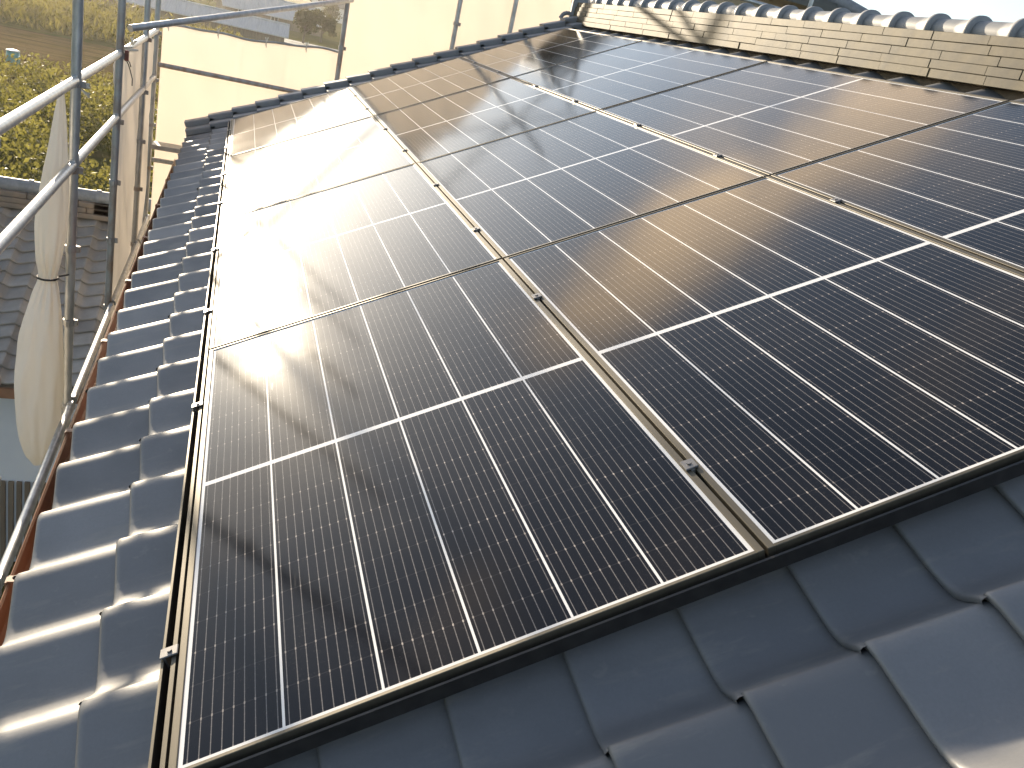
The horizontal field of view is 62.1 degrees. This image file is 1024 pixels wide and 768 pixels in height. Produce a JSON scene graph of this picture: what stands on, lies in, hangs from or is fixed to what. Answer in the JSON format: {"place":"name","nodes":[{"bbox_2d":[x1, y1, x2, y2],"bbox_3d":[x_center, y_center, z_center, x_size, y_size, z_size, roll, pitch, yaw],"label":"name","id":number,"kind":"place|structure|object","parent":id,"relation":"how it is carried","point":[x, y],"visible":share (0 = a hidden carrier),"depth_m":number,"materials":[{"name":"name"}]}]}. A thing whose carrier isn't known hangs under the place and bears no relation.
{"place":"outdoors","nodes":[
{"label":"outdoors","id":0,"kind":"place"},
{"bbox_2d":[0,25,160,103],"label":"field","id":1,"kind":"structure","parent":0,"point":[56,48],"depth_m":55.98,"materials":[{"name":"plant"}]},
{"bbox_2d":[6,49,19,68],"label":"water drum","id":2,"kind":"object","parent":1,"relation":"on","point":[9,52],"visible":0.64,"depth_m":44.89,"materials":[{"name":"teal plastic"}]},
{"bbox_2d":[0,52,158,113],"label":"weeds","id":3,"kind":"object","parent":1,"relation":"on","point":[69,72],"visible":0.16,"depth_m":45.03,"materials":[{"name":"green plant"}]},
{"bbox_2d":[0,0,341,599],"bbox_3d":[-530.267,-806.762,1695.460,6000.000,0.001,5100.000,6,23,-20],"label":"ground","id":4,"kind":"structure","parent":0,"point":[327,42],"depth_m":64.61,"materials":[{"name":"green plant"}]},
{"bbox_2d":[0,176,150,565],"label":"tiled outbuilding","id":5,"kind":"structure","parent":4,"relation":"on","point":[19,470],"depth_m":10.22,"materials":[{"name":"ceramic"}]},
{"bbox_2d":[0,50,158,226],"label":"thicket","id":6,"kind":"object","parent":4,"relation":"on","point":[25,90],"visible":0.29,"depth_m":29.56,"materials":[{"name":"green plant"}]},
{"bbox_2d":[0,0,250,48],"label":"tall grass","id":7,"kind":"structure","parent":4,"relation":"on","point":[95,20],"depth_m":69.88,"materials":[{"name":"beige plant"}]},
{"bbox_2d":[0,0,353,596],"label":"scaffold","id":8,"kind":"object","parent":4,"relation":"on","point":[73,84],"visible":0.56,"depth_m":5.15,"materials":[{"name":"grey metal"}]},
{"bbox_2d":[14,80,68,465],"bbox_3d":[-2.607,-0.552,4.721,0.254,2.190,0.347,6,23,-20],"label":"rolled sheet","id":9,"kind":"object","parent":8,"relation":"hanging from","point":[39,382],"visible":0.91,"depth_m":4.78,"materials":[{"name":"white fabric"}]},
{"bbox_2d":[111,39,153,317],"bbox_3d":[-3.763,-0.702,8.210,0.122,4.960,2.780,6,23,-20],"label":"scaffold sheet","id":10,"kind":"object","parent":8,"relation":"attached to","point":[126,178],"visible":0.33,"depth_m":7.66,"materials":[{"name":"fabric"}]},
{"bbox_2d":[150,25,337,218],"bbox_3d":[-3.230,-1.325,9.757,1.765,5.186,0.119,6,23,-20],"label":"scaffold sheet","id":11,"kind":"object","parent":8,"relation":"attached to","point":[183,97],"visible":0.27,"depth_m":8.95,"materials":[{"name":"fabric"}]},
{"bbox_2d":[86,0,289,42],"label":"farm shed","id":12,"kind":"structure","parent":4,"relation":"on","point":[255,27],"depth_m":109.14,"materials":[{"name":"metal"}]},
{"bbox_2d":[293,8,318,42],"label":"tree","id":13,"kind":"object","parent":4,"relation":"on","point":[306,20],"visible":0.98,"depth_m":123.10,"materials":[{"name":"green plant"}]},
{"bbox_2d":[312,8,338,42],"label":"tree","id":14,"kind":"object","parent":4,"relation":"on","point":[329,22],"visible":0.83,"depth_m":136.41,"materials":[{"name":"green plant"}]},
{"bbox_2d":[321,0,342,19],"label":"tree","id":15,"kind":"object","parent":4,"relation":"on","point":[333,11],"visible":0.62,"depth_m":212.47,"materials":[{"name":"green plant"}]},
{"bbox_2d":[151,0,813,165],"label":"scaffold","id":16,"kind":"object","parent":4,"relation":"on","point":[166,147],"visible":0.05,"depth_m":8.97,"materials":[{"name":"grey metal"}]},
{"bbox_2d":[340,0,571,79],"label":"scaffold sheet","id":17,"kind":"object","parent":16,"relation":"attached to","point":[382,33],"visible":0.02,"depth_m":9.27,"materials":[{"name":"fabric"}]},
{"bbox_2d":[0,0,1023,767],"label":"tiled house","id":18,"kind":"structure","parent":4,"relation":"on","point":[900,644],"depth_m":1.56,"materials":[{"name":"tile"}]},
{"bbox_2d":[148,119,231,767],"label":"edge strip","id":19,"kind":"object","parent":18,"relation":"attached to","point":[161,733],"visible":0.6,"depth_m":1.91,"materials":[{"name":"silver metal"}]},
{"bbox_2d":[159,644,178,669],"bbox_3d":[-0.645,0.526,1.603,0.038,0.072,0.026,6,23,-20],"label":"panel clamp","id":20,"kind":"object","parent":19,"relation":"attached to","point":[167,653],"visible":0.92,"depth_m":1.59,"materials":[{"name":"metal"}]},
{"bbox_2d":[191,401,202,415],"bbox_3d":[-0.932,0.086,2.520,0.038,0.072,0.026,6,23,-20],"label":"panel clamp","id":21,"kind":"object","parent":19,"relation":"attached to","point":[196,405],"visible":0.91,"depth_m":2.50,"materials":[{"name":"metal"}]},
{"bbox_2d":[204,308,212,319],"bbox_3d":[-1.152,-0.253,3.225,0.038,0.072,0.026,6,23,-20],"label":"panel clamp","id":22,"kind":"object","parent":19,"relation":"attached to","point":[208,310],"visible":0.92,"depth_m":3.21,"materials":[{"name":"metal"}]},
{"bbox_2d":[220,460,1023,767],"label":"front cover","id":23,"kind":"object","parent":19,"relation":"on","point":[388,711],"visible":1,"depth_m":1.45,"materials":[{"name":"black metal"}]},
{"bbox_2d":[213,0,321,36],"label":"farm shed","id":24,"kind":"structure","parent":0,"point":[287,17],"depth_m":150.72,"materials":[{"name":"metal"}]},
{"bbox_2d":[284,38,336,49],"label":"road","id":25,"kind":"structure","parent":0,"point":[293,41],"depth_m":123.23,"materials":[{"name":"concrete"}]},
{"bbox_2d":[309,0,344,23],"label":"farmhouse","id":26,"kind":"object","parent":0,"point":[341,9],"visible":0.07,"depth_m":268.69,"materials":[{"name":"white paint"}]},
{"bbox_2d":[683,0,868,12],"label":"dark roofed house","id":27,"kind":"structure","parent":0,"point":[851,6],"depth_m":12.79,"materials":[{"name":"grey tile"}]},
{"bbox_2d":[853,0,1023,21],"label":"sky","id":28,"kind":"structure","parent":0,"point":[997,10],"materials":[{"name":"white"}]},
{"bbox_3d":[-0.001,-1.283,4.686,2.482,1.264,6.950,6,23,-20],"label":"mounting frame","id":29,"kind":"object","parent":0,"visible":0},
{"bbox_2d":[229,88,372,155],"bbox_3d":[-1.731,-2.119,6.817,1.053,0.036,1.766,-18,29,-8],"label":"solar panel","id":30,"kind":"object","parent":29,"relation":"on","point":[294,120],"visible":0.74,"depth_m":6.69,"materials":[{"name":"glass"}]},
{"bbox_2d":[222,116,414,218],"bbox_3d":[-1.250,-1.378,5.275,1.053,0.036,1.766,-19,29,-8],"label":"solar panel","id":31,"kind":"object","parent":29,"relation":"on","point":[285,170],"visible":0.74,"depth_m":5.11,"materials":[{"name":"glass"}]},
{"bbox_2d":[209,163,500,349],"bbox_3d":[-0.768,-0.638,3.733,1.053,0.036,1.766,-18,29,-8],"label":"solar panel","id":32,"kind":"object","parent":29,"relation":"on","point":[306,257],"visible":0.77,"depth_m":3.49,"materials":[{"name":"glass"}]},
{"bbox_2d":[348,57,510,117],"bbox_3d":[-0.736,-2.452,6.968,1.053,0.036,1.766,-19,29,-8],"label":"solar panel","id":33,"kind":"object","parent":29,"relation":"on","point":[414,86],"visible":0.77,"depth_m":6.84,"materials":[{"name":"glass"}]},
{"bbox_2d":[168,259,764,767],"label":"solar panel","id":34,"kind":"object","parent":29,"relation":"on","point":[414,489],"visible":0.86,"depth_m":1.79,"materials":[{"name":"glass"}]},
{"bbox_2d":[374,77,596,164],"bbox_3d":[-0.254,-1.710,5.426,1.053,0.036,1.766,-19,29,-8],"label":"solar panel","id":35,"kind":"object","parent":29,"relation":"on","point":[455,122],"visible":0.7,"depth_m":5.27,"materials":[{"name":"glass"}]},
{"bbox_2d":[460,28,641,77],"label":"solar panel","id":36,"kind":"object","parent":29,"relation":"on","point":[531,54],"visible":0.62,"depth_m":7.01,"materials":[{"name":"glass"}]},
{"bbox_2d":[417,111,766,261],"bbox_3d":[0.227,-0.970,3.884,1.053,0.036,1.766,-19,29,-8],"label":"solar panel","id":37,"kind":"object","parent":29,"relation":"on","point":[519,193],"visible":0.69,"depth_m":3.65,"materials":[{"name":"glass"}]},
{"bbox_2d":[513,40,767,110],"bbox_3d":[0.740,-2.044,5.577,1.053,0.036,1.766,-19,29,-8],"label":"solar panel","id":38,"kind":"object","parent":29,"relation":"on","point":[599,81],"visible":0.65,"depth_m":5.42,"materials":[{"name":"glass"}]},
{"bbox_2d":[504,176,1023,558],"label":"solar panel","id":39,"kind":"object","parent":29,"relation":"on","point":[784,366],"visible":0.83,"depth_m":2.06,"materials":[{"name":"glass"}]},
{"bbox_2d":[531,293,541,301],"bbox_3d":[0.079,-0.256,2.671,0.040,0.058,0.040,6,23,-20],"label":"panel clamp","id":40,"kind":"object","parent":39,"relation":"attached to","point":[537,296],"visible":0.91,"depth_m":2.65,"materials":[{"name":"metal"}]},
{"bbox_2d":[680,458,698,472],"bbox_3d":[0.365,0.185,1.754,0.040,0.058,0.040,6,23,-20],"label":"panel clamp","id":41,"kind":"object","parent":39,"relation":"attached to","point":[691,464],"visible":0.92,"depth_m":1.74,"materials":[{"name":"metal"}]},
{"bbox_2d":[600,61,1008,175],"bbox_3d":[1.222,-1.302,4.035,1.053,0.036,1.766,-19,29,-8],"label":"solar panel","id":42,"kind":"object","parent":29,"relation":"on","point":[768,118],"visible":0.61,"depth_m":3.81,"materials":[{"name":"glass"}]},
{"bbox_2d":[771,100,1023,272],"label":"solar panel","id":43,"kind":"object","parent":29,"relation":"on","point":[957,182],"visible":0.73,"depth_m":2.82,"materials":[{"name":"glass"}]},
{"bbox_2d":[830,197,841,202],"bbox_3d":[1.074,-0.589,2.822,0.040,0.058,0.040,6,23,-20],"label":"panel clamp","id":44,"kind":"object","parent":43,"relation":"attached to","point":[836,200],"visible":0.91,"depth_m":2.81,"materials":[{"name":"metal"}]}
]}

